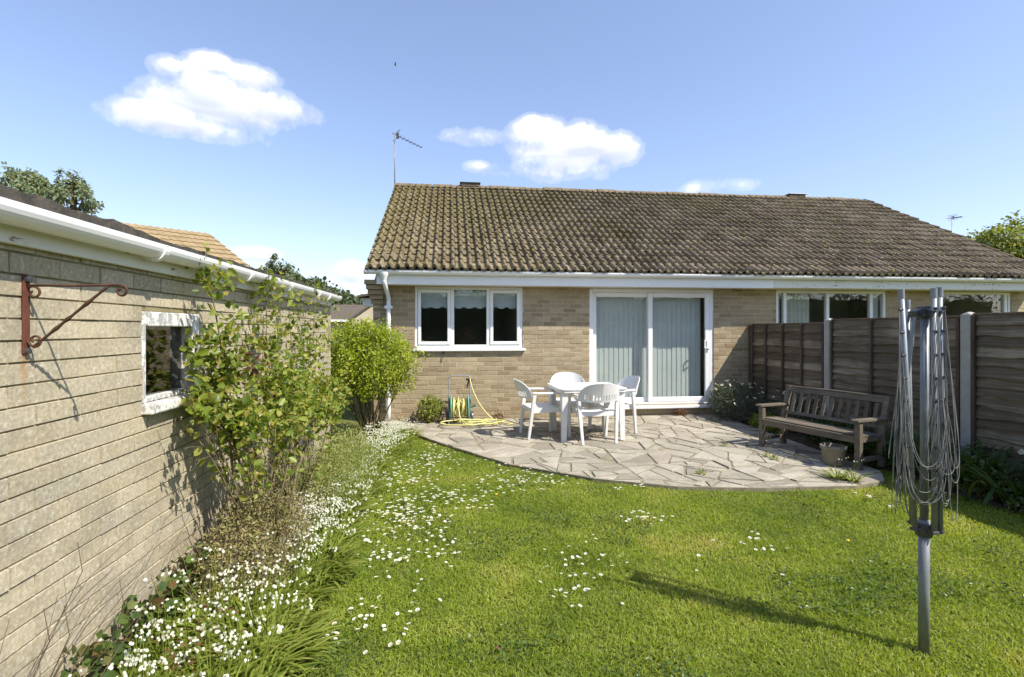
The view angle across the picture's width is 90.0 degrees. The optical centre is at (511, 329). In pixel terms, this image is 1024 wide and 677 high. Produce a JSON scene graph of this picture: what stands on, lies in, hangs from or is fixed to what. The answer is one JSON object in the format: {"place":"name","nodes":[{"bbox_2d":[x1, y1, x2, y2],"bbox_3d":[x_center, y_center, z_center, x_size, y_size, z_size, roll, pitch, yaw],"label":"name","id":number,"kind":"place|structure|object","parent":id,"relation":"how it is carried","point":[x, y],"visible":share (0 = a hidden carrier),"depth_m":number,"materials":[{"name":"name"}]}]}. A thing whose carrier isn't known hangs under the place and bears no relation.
{"place":"outdoors","nodes":[
{"label":"outdoors","id":0,"kind":"place"},
{"bbox_2d":[121,222,249,266],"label":"neighbour house","id":1,"kind":"structure","parent":0,"point":[192,239],"depth_m":16.99,"materials":[{"name":"brown tile"}]},
{"bbox_2d":[330,305,372,346],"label":"cream house","id":2,"kind":"structure","parent":0,"point":[358,312],"depth_m":42.95,"materials":[{"name":"beige paint"}]},
{"bbox_2d":[0,0,1023,298],"label":"sky","id":3,"kind":"structure","parent":0,"point":[261,128],"materials":[{"name":"blue"}]},
{"bbox_2d":[381,414,883,491],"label":"patio","id":4,"kind":"structure","parent":0,"point":[671,452],"depth_m":6.15,"materials":[{"name":"stone"}]},
{"bbox_2d":[412,394,445,422],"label":"leafy weed","id":5,"kind":"object","parent":4,"relation":"on","point":[432,413],"visible":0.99,"depth_m":8.15,"materials":[{"name":"green plant"}]},
{"bbox_2d":[446,375,476,423],"bbox_3d":[-0.806,1.115,8.142,0.485,0.752,0.378,0,0,-7],"label":"hose reel","id":6,"kind":"object","parent":4,"relation":"on","point":[449,414],"visible":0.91,"depth_m":8.12,"materials":[{"name":"metal"}]},
{"bbox_2d":[439,378,512,425],"bbox_3d":[-0.563,1.133,7.871,1.020,0.699,0.685,0,0,20],"label":"garden hose","id":7,"kind":"object","parent":6,"relation":"on","point":[457,408],"visible":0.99,"depth_m":8.00,"materials":[{"name":"rubber"}]},
{"bbox_2d":[513,379,560,439],"bbox_3d":[0.341,1.088,7.155,0.668,0.802,0.619,0,0,-13],"label":"garden chair","id":8,"kind":"object","parent":4,"relation":"on","point":[524,393],"visible":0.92,"depth_m":6.96,"materials":[{"name":"white plastic"}]},
{"bbox_2d":[550,372,590,429],"bbox_3d":[0.881,1.088,7.918,0.619,0.802,0.668,0,0,-3],"label":"garden chair","id":9,"kind":"object","parent":4,"relation":"on","point":[565,377],"visible":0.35,"depth_m":8.12,"materials":[{"name":"white plastic"}]},
{"bbox_2d":[547,382,626,441],"bbox_3d":[1.027,1.137,7.168,0.930,0.704,0.840,0,0,-9],"label":"garden table","id":10,"kind":"object","parent":4,"relation":"on","point":[564,389],"visible":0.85,"depth_m":6.86,"materials":[{"name":"white plastic"}]},
{"bbox_2d":[567,383,618,444],"bbox_3d":[1.099,1.088,6.792,0.619,0.802,0.668,0,0,-11],"label":"garden chair","id":11,"kind":"object","parent":4,"relation":"on","point":[605,390],"visible":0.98,"depth_m":6.62,"materials":[{"name":"white plastic"}]},
{"bbox_2d":[590,375,639,435],"bbox_3d":[1.535,1.088,7.468,0.668,0.802,0.619,0,0,-17],"label":"garden chair","id":12,"kind":"object","parent":4,"relation":"on","point":[631,383],"visible":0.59,"depth_m":7.29,"materials":[{"name":"white plastic"}]},
{"bbox_2d":[756,385,891,470],"bbox_3d":[3.628,1.108,6.046,0.596,0.761,1.290,0,0,-23],"label":"garden bench","id":13,"kind":"object","parent":4,"relation":"on","point":[857,436],"visible":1,"depth_m":5.94,"materials":[{"name":"brown wood"}]},
{"bbox_2d":[820,442,847,466],"bbox_3d":[3.534,1.381,5.629,0.264,0.215,0.264,0,0,-7],"label":"plant pot","id":14,"kind":"object","parent":4,"relation":"on","point":[832,453],"visible":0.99,"depth_m":5.55,"materials":[{"name":"stone"}]},
{"bbox_2d":[819,457,857,478],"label":"bell flower plant","id":15,"kind":"object","parent":4,"relation":"on","point":[833,474],"visible":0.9,"depth_m":5.11,"materials":[{"name":"green plant"}]},
{"bbox_2d":[833,459,870,481],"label":"bell flower plant","id":16,"kind":"object","parent":4,"relation":"on","point":[853,478],"visible":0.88,"depth_m":5.03,"materials":[{"name":"green plant"}]},
{"bbox_2d":[287,347,1023,676],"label":"ground","id":17,"kind":"structure","parent":0,"point":[348,418],"depth_m":3.06,"materials":[{"name":"green plant"}]},
{"bbox_2d":[0,167,46,197],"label":"garden tree","id":18,"kind":"object","parent":17,"relation":"on","point":[23,187],"visible":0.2,"depth_m":26.53,"materials":[{"name":"green plant"}]},
{"bbox_2d":[1,161,49,196],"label":"garden tree","id":19,"kind":"object","parent":17,"relation":"on","point":[30,178],"visible":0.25,"depth_m":28.84,"materials":[{"name":"green plant"}]},
{"bbox_2d":[41,167,104,216],"bbox_3d":[-23.960,-3.637,27.967,2.246,10.325,2.623,0,0,37],"label":"conifer tree","id":20,"kind":"object","parent":17,"relation":"on","point":[75,190],"visible":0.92,"depth_m":27.81,"materials":[{"name":"green plant"}]},
{"bbox_2d":[0,184,341,676],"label":"garage","id":21,"kind":"structure","parent":17,"relation":"on","point":[95,436],"depth_m":2.12,"materials":[{"name":"concrete"}]},
{"bbox_2d":[21,275,127,353],"bbox_3d":[-1.512,-0.050,1.780,0.329,0.273,0.028,0,0,-7],"label":"hanging basket bracket","id":22,"kind":"object","parent":21,"relation":"attached to","point":[26,295],"visible":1,"depth_m":1.76,"materials":[{"name":"brown metal"}]},
{"bbox_2d":[141,311,198,414],"bbox_3d":[-1.817,0.162,2.703,0.150,0.495,0.553,0,0,-7],"label":"window","id":23,"kind":"structure","parent":21,"relation":"in","point":[164,400],"depth_m":2.71,"materials":[{"name":"white wood"}]},
{"bbox_2d":[258,253,302,282],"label":"oak tree","id":24,"kind":"object","parent":17,"relation":"on","point":[288,272],"visible":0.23,"depth_m":69.19,"materials":[{"name":"green plant"}]},
{"bbox_2d":[356,443,892,523],"bbox_3d":[0.297,1.496,4.656,5.449,0.057,2.574,0,0,28],"label":"daisy drift","id":25,"kind":"object","parent":17,"relation":"on","point":[408,509],"visible":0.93,"depth_m":4.66,"materials":[{"name":"white plant"}]},
{"bbox_2d":[295,446,1023,676],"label":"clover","id":26,"kind":"object","parent":17,"relation":"on","point":[667,644],"visible":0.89,"depth_m":3.01,"materials":[{"name":"green plant"}]},
{"bbox_2d":[357,182,1023,421],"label":"bungalow","id":27,"kind":"object","parent":17,"relation":"on","point":[667,297],"visible":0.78,"depth_m":9.11,"materials":[{"name":"brick"}]},
{"bbox_2d":[414,286,525,351],"bbox_3d":[-0.718,-0.169,8.649,1.865,1.068,0.395,0,0,-7],"label":"window","id":28,"kind":"structure","parent":27,"relation":"in","point":[425,297],"depth_m":8.57,"materials":[{"name":"white plastic"}]},
{"bbox_2d":[589,288,718,408],"bbox_3d":[2.449,0.336,8.962,2.341,2.078,0.277,0,0,-7],"label":"patio door","id":29,"kind":"structure","parent":27,"relation":"in","point":[652,335],"depth_m":9.05,"materials":[{"name":"white plastic"}]},
{"bbox_2d":[776,290,885,322],"bbox_3d":[5.807,-0.091,9.436,2.186,1.223,0.220,0,0,-7],"label":"window","id":30,"kind":"structure","parent":27,"relation":"in","point":[794,307],"depth_m":9.44,"materials":[{"name":"white plastic"}]},
{"bbox_2d":[943,292,1009,311],"bbox_3d":[8.737,-0.141,9.719,1.572,1.123,0.070,0,0,-7],"label":"window","id":31,"kind":"structure","parent":27,"relation":"in","point":[1005,296],"depth_m":9.76,"materials":[{"name":"white plastic"}]},
{"bbox_2d":[748,312,1023,470],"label":"fence","id":32,"kind":"object","parent":17,"relation":"on","point":[861,355],"visible":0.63,"depth_m":6.11,"materials":[{"name":"wood"}]},
{"bbox_2d":[888,287,959,655],"bbox_3d":[1.886,0.688,2.394,0.209,1.764,0.274,0,0,-22],"label":"rotary dryer","id":33,"kind":"object","parent":17,"relation":"on","point":[924,529],"visible":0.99,"depth_m":2.37,"materials":[{"name":"metal"}]},
{"bbox_2d":[963,210,1023,258],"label":"maple tree","id":34,"kind":"object","parent":17,"relation":"on","point":[1011,242],"visible":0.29,"depth_m":23.44,"materials":[{"name":"green plant"}]},
{"bbox_2d":[721,415,1023,516],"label":"fence border soil","id":35,"kind":"structure","parent":0,"point":[799,438],"depth_m":5.73,"materials":[{"name":"brown soil"}]},
{"bbox_2d":[704,379,771,422],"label":"daisy bush","id":36,"kind":"object","parent":35,"relation":"on","point":[732,409],"visible":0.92,"depth_m":8.35,"materials":[{"name":"green plant"}]},
{"bbox_2d":[746,412,790,433],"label":"leafy plant","id":37,"kind":"object","parent":35,"relation":"on","point":[755,419],"visible":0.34,"depth_m":7.69,"materials":[{"name":"green plant"}]},
{"bbox_2d":[769,390,827,434],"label":"daisy bush","id":38,"kind":"object","parent":35,"relation":"on","point":[796,408],"visible":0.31,"depth_m":7.42,"materials":[{"name":"green plant"}]},
{"bbox_2d":[804,416,873,452],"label":"leafy plant","id":39,"kind":"object","parent":35,"relation":"on","point":[825,439],"visible":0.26,"depth_m":6.50,"materials":[{"name":"green plant"}]},
{"bbox_2d":[865,427,930,467],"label":"leafy plant","id":40,"kind":"object","parent":35,"relation":"on","point":[888,434],"visible":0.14,"depth_m":5.74,"materials":[{"name":"green plant"}]},
{"bbox_2d":[849,428,961,470],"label":"strap leaf plant","id":41,"kind":"object","parent":35,"relation":"on","point":[883,455],"visible":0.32,"depth_m":5.57,"materials":[{"name":"green plant"}]},
{"bbox_2d":[882,425,1018,473],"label":"strap leaf plant","id":42,"kind":"object","parent":35,"relation":"on","point":[964,450],"visible":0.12,"depth_m":5.19,"materials":[{"name":"green plant"}]},
{"bbox_2d":[886,444,1023,507],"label":"ground ivy","id":43,"kind":"object","parent":35,"relation":"on","point":[965,486],"visible":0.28,"depth_m":4.66,"materials":[{"name":"green plant"}]},
{"bbox_2d":[913,433,1023,495],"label":"strap leaf plant","id":44,"kind":"object","parent":35,"relation":"on","point":[991,458],"visible":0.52,"depth_m":4.79,"materials":[{"name":"green plant"}]},
{"bbox_2d":[944,452,1023,507],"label":"strap leaf plant","id":45,"kind":"object","parent":35,"relation":"on","point":[996,487],"visible":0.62,"depth_m":4.44,"materials":[{"name":"green plant"}]},
{"bbox_2d":[993,448,1023,493],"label":"lavender bush","id":46,"kind":"object","parent":35,"relation":"on","point":[1015,462],"visible":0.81,"depth_m":4.42,"materials":[{"name":"green plant"}]},
{"bbox_2d":[994,489,1023,514],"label":"ground ivy","id":47,"kind":"object","parent":35,"relation":"on","point":[1011,501],"visible":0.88,"depth_m":4.27,"materials":[{"name":"green plant"}]},
{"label":"border soil","id":48,"kind":"structure","parent":0,"visible":0},
{"bbox_2d":[0,502,196,676],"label":"bare shrub","id":49,"kind":"object","parent":48,"relation":"on","point":[88,618],"visible":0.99,"depth_m":1.90,"materials":[{"name":"brown plant"}]},
{"bbox_2d":[118,648,163,676],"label":"bell flower plant","id":50,"kind":"object","parent":48,"relation":"on","point":[134,665],"visible":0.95,"depth_m":1.91,"materials":[{"name":"white plant"}]},
{"bbox_2d":[61,531,230,676],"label":"ivy","id":51,"kind":"object","parent":48,"relation":"on","point":[99,648],"visible":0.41,"depth_m":2.25,"materials":[{"name":"green plant"}]},
{"bbox_2d":[124,623,196,676],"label":"bell flower plant","id":52,"kind":"object","parent":48,"relation":"on","point":[129,649],"visible":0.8,"depth_m":2.07,"materials":[{"name":"green plant"}]},
{"bbox_2d":[115,637,209,676],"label":"bell flower plant","id":53,"kind":"object","parent":48,"relation":"on","point":[131,643],"visible":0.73,"depth_m":2.04,"materials":[{"name":"green plant"}]},
{"bbox_2d":[129,625,217,676],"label":"bell flower plant","id":54,"kind":"object","parent":48,"relation":"on","point":[149,631],"visible":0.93,"depth_m":2.05,"materials":[{"name":"green plant"}]},
{"bbox_2d":[90,571,257,676],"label":"bell flower plant","id":55,"kind":"object","parent":48,"relation":"on","point":[169,664],"visible":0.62,"depth_m":2.29,"materials":[{"name":"green plant"}]},
{"bbox_2d":[114,602,233,676],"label":"bell flower plant","id":56,"kind":"object","parent":48,"relation":"on","point":[136,607],"visible":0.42,"depth_m":2.19,"materials":[{"name":"green plant"}]},
{"bbox_2d":[130,630,218,676],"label":"bell flower plant","id":57,"kind":"object","parent":48,"relation":"on","point":[166,635],"visible":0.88,"depth_m":2.02,"materials":[{"name":"green plant"}]},
{"bbox_2d":[136,602,243,673],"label":"bell flower plant","id":58,"kind":"object","parent":48,"relation":"on","point":[193,616],"visible":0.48,"depth_m":2.27,"materials":[{"name":"green plant"}]},
{"bbox_2d":[151,616,230,675],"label":"bell flower plant","id":59,"kind":"object","parent":48,"relation":"on","point":[169,627],"visible":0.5,"depth_m":2.15,"materials":[{"name":"green plant"}]},
{"bbox_2d":[135,604,247,672],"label":"flower plant","id":60,"kind":"object","parent":48,"relation":"on","point":[195,644],"visible":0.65,"depth_m":2.10,"materials":[{"name":"green plant"}]},
{"bbox_2d":[139,579,247,666],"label":"bell flower plant","id":61,"kind":"object","parent":48,"relation":"on","point":[217,593],"visible":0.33,"depth_m":2.44,"materials":[{"name":"green plant"}]},
{"bbox_2d":[134,578,254,655],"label":"bell flower plant","id":62,"kind":"object","parent":48,"relation":"on","point":[178,608],"visible":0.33,"depth_m":2.37,"materials":[{"name":"green plant"}]},
{"bbox_2d":[113,597,277,676],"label":"bell flower plant","id":63,"kind":"object","parent":48,"relation":"on","point":[193,634],"visible":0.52,"depth_m":2.22,"materials":[{"name":"green plant"}]},
{"bbox_2d":[151,546,291,654],"bbox_3d":[-1.433,1.300,2.504,0.668,0.448,0.629,0,0,8],"label":"bell flower plant","id":64,"kind":"object","parent":48,"relation":"on","point":[209,549],"visible":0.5,"depth_m":2.53,"materials":[{"name":"green plant"}]},
{"bbox_2d":[155,546,288,625],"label":"bell flower plant","id":65,"kind":"object","parent":48,"relation":"on","point":[229,566],"visible":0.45,"depth_m":2.61,"materials":[{"name":"green plant"}]},
{"bbox_2d":[160,565,287,651],"bbox_3d":[-1.365,1.325,2.450,0.589,0.396,0.555,0,0,17],"label":"bell flower plant","id":66,"kind":"object","parent":48,"relation":"on","point":[233,578],"visible":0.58,"depth_m":2.42,"materials":[{"name":"green plant"}]},
{"bbox_2d":[187,632,262,676],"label":"bell flower plant","id":67,"kind":"object","parent":48,"relation":"on","point":[214,644],"visible":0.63,"depth_m":2.07,"materials":[{"name":"green plant"}]},
{"bbox_2d":[168,631,286,676],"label":"bell flower plant","id":68,"kind":"object","parent":48,"relation":"on","point":[221,646],"visible":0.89,"depth_m":2.06,"materials":[{"name":"green plant"}]},
{"bbox_2d":[151,624,312,676],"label":"bell flower plant","id":69,"kind":"object","parent":48,"relation":"on","point":[165,662],"visible":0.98,"depth_m":1.85,"materials":[{"name":"green plant"}]},
{"bbox_2d":[179,613,284,676],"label":"bell flower plant","id":70,"kind":"object","parent":48,"relation":"on","point":[261,651],"visible":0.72,"depth_m":2.16,"materials":[{"name":"green plant"}]},
{"bbox_2d":[155,571,316,676],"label":"bell flower plant","id":71,"kind":"object","parent":48,"relation":"on","point":[203,621],"visible":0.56,"depth_m":2.30,"materials":[{"name":"green plant"}]},
{"bbox_2d":[173,579,300,669],"bbox_3d":[-1.313,1.340,2.403,0.616,0.368,0.537,0,0,45],"label":"bell flower plant","id":72,"kind":"object","parent":48,"relation":"on","point":[219,605],"visible":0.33,"depth_m":2.40,"materials":[{"name":"green plant"}]},
{"bbox_2d":[185,601,294,676],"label":"bell flower plant","id":73,"kind":"object","parent":48,"relation":"on","point":[260,608],"visible":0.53,"depth_m":2.23,"materials":[{"name":"green plant"}]},
{"bbox_2d":[164,564,317,659],"bbox_3d":[-1.226,1.325,2.413,0.556,0.397,0.591,0,0,25],"label":"bell flower plant","id":74,"kind":"object","parent":48,"relation":"on","point":[272,571],"visible":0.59,"depth_m":2.46,"materials":[{"name":"green plant"}]},
{"bbox_2d":[161,607,330,676],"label":"bell flower plant","id":75,"kind":"object","parent":48,"relation":"on","point":[278,658],"visible":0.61,"depth_m":2.18,"materials":[{"name":"green plant"}]},
{"bbox_2d":[189,567,307,639],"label":"bell flower plant","id":76,"kind":"object","parent":48,"relation":"on","point":[247,568],"visible":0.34,"depth_m":2.53,"materials":[{"name":"green plant"}]},
{"bbox_2d":[148,471,349,611],"bbox_3d":[-1.567,1.176,3.094,1.111,0.689,1.559,0,0,-7],"label":"olive bush","id":77,"kind":"object","parent":48,"relation":"on","point":[249,545],"visible":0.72,"depth_m":2.90,"materials":[{"name":"green plant"}]},
{"bbox_2d":[211,631,287,676],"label":"bell flower plant","id":78,"kind":"object","parent":48,"relation":"on","point":[246,633],"visible":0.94,"depth_m":2.03,"materials":[{"name":"green plant"}]},
{"bbox_2d":[211,648,292,676],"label":"bell flower plant","id":79,"kind":"object","parent":48,"relation":"on","point":[268,669],"visible":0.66,"depth_m":2.10,"materials":[{"name":"green plant"}]},
{"bbox_2d":[195,629,308,676],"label":"bell flower plant","id":80,"kind":"object","parent":48,"relation":"on","point":[242,647],"visible":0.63,"depth_m":2.15,"materials":[{"name":"green plant"}]},
{"bbox_2d":[192,581,313,669],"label":"bell flower plant","id":81,"kind":"object","parent":48,"relation":"on","point":[242,598],"visible":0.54,"depth_m":2.36,"materials":[{"name":"green plant"}]},
{"bbox_2d":[178,592,329,676],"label":"bell flower plant","id":82,"kind":"object","parent":48,"relation":"on","point":[293,655],"visible":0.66,"depth_m":2.22,"materials":[{"name":"green plant"}]},
{"bbox_2d":[200,567,311,657],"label":"bell flower plant","id":83,"kind":"object","parent":48,"relation":"on","point":[238,602],"visible":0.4,"depth_m":2.53,"materials":[{"name":"green plant"}]},
{"bbox_2d":[107,417,415,676],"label":"border undergrowth","id":84,"kind":"object","parent":48,"relation":"on","point":[356,504],"visible":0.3,"depth_m":4.14,"materials":[{"name":"green plant"}]},
{"bbox_2d":[178,588,345,676],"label":"bell flower plant","id":85,"kind":"object","parent":48,"relation":"on","point":[309,634],"visible":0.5,"depth_m":2.22,"materials":[{"name":"green plant"}]},
{"bbox_2d":[175,243,352,563],"bbox_3d":[-1.623,0.484,3.975,0.686,2.033,3.127,0,0,-7],"label":"shrub","id":86,"kind":"object","parent":48,"relation":"on","point":[236,422],"visible":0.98,"depth_m":3.07,"materials":[{"name":"plant"}]},
{"bbox_2d":[214,594,318,676],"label":"bell flower plant","id":87,"kind":"object","parent":48,"relation":"on","point":[264,619],"visible":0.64,"depth_m":2.26,"materials":[{"name":"green plant"}]},
{"bbox_2d":[221,555,318,627],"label":"bell flower plant","id":88,"kind":"object","parent":48,"relation":"on","point":[269,569],"visible":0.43,"depth_m":2.66,"materials":[{"name":"green plant"}]},
{"bbox_2d":[200,580,346,676],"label":"bell flower plant","id":89,"kind":"object","parent":48,"relation":"on","point":[321,647],"visible":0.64,"depth_m":2.31,"materials":[{"name":"green plant"}]},
{"bbox_2d":[217,623,333,676],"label":"bell flower plant","id":90,"kind":"object","parent":48,"relation":"on","point":[280,628],"visible":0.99,"depth_m":1.96,"materials":[{"name":"green plant"}]},
{"bbox_2d":[230,531,333,601],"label":"bell flower plant","id":91,"kind":"object","parent":48,"relation":"on","point":[317,570],"visible":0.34,"depth_m":2.88,"materials":[{"name":"green plant"}]},
{"bbox_2d":[237,532,333,601],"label":"bell flower plant","id":92,"kind":"object","parent":48,"relation":"on","point":[282,566],"visible":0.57,"depth_m":2.89,"materials":[{"name":"green plant"}]},
{"bbox_2d":[244,545,334,613],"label":"bell flower plant","id":93,"kind":"object","parent":48,"relation":"on","point":[300,571],"visible":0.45,"depth_m":2.86,"materials":[{"name":"green plant"}]},
{"bbox_2d":[244,596,338,661],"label":"bell flower plant","id":94,"kind":"object","parent":48,"relation":"on","point":[302,607],"visible":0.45,"depth_m":2.39,"materials":[{"name":"green plant"}]},
{"bbox_2d":[255,590,340,636],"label":"bell flower plant","id":95,"kind":"object","parent":48,"relation":"on","point":[315,615],"visible":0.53,"depth_m":2.49,"materials":[{"name":"green plant"}]},
{"bbox_2d":[264,554,355,619],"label":"bell flower plant","id":96,"kind":"object","parent":48,"relation":"on","point":[320,575],"visible":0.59,"depth_m":2.78,"materials":[{"name":"green plant"}]},
{"bbox_2d":[275,524,370,588],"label":"bell flower plant","id":97,"kind":"object","parent":48,"relation":"on","point":[309,555],"visible":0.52,"depth_m":3.08,"materials":[{"name":"green plant"}]},
{"bbox_2d":[279,495,369,554],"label":"bell flower plant","id":98,"kind":"object","parent":48,"relation":"on","point":[343,539],"visible":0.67,"depth_m":3.42,"materials":[{"name":"green plant"}]},
{"bbox_2d":[283,521,370,578],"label":"bell flower plant","id":99,"kind":"object","parent":48,"relation":"on","point":[346,545],"visible":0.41,"depth_m":3.14,"materials":[{"name":"green plant"}]},
{"bbox_2d":[290,508,368,560],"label":"bell flower plant","id":100,"kind":"object","parent":48,"relation":"on","point":[330,534],"visible":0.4,"depth_m":3.37,"materials":[{"name":"green plant"}]},
{"bbox_2d":[298,526,365,578],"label":"bell flower plant","id":101,"kind":"object","parent":48,"relation":"on","point":[319,543],"visible":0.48,"depth_m":3.20,"materials":[{"name":"green plant"}]},
{"bbox_2d":[298,537,369,589],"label":"bell flower plant","id":102,"kind":"object","parent":48,"relation":"on","point":[341,569],"visible":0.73,"depth_m":3.00,"materials":[{"name":"green plant"}]},
{"bbox_2d":[289,418,402,518],"bbox_3d":[-1.561,1.195,4.724,1.141,0.653,2.200,0,0,-7],"label":"olive bush","id":103,"kind":"object","parent":48,"relation":"on","point":[344,451],"visible":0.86,"depth_m":4.38,"materials":[{"name":"green plant"}]},
{"bbox_2d":[330,317,429,436],"bbox_3d":[-1.950,0.672,6.999,1.515,1.712,1.558,0,0,-42],"label":"evergreen shrub","id":104,"kind":"object","parent":48,"relation":"on","point":[358,352],"visible":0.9,"depth_m":6.80,"materials":[{"name":"green plant"}]},
{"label":"hill","id":105,"kind":"structure","parent":0,"visible":0},
{"bbox_2d":[249,265,361,304],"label":"woodland","id":106,"kind":"object","parent":105,"relation":"on","point":[348,298],"visible":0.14,"depth_m":147.28,"materials":[{"name":"green plant"}]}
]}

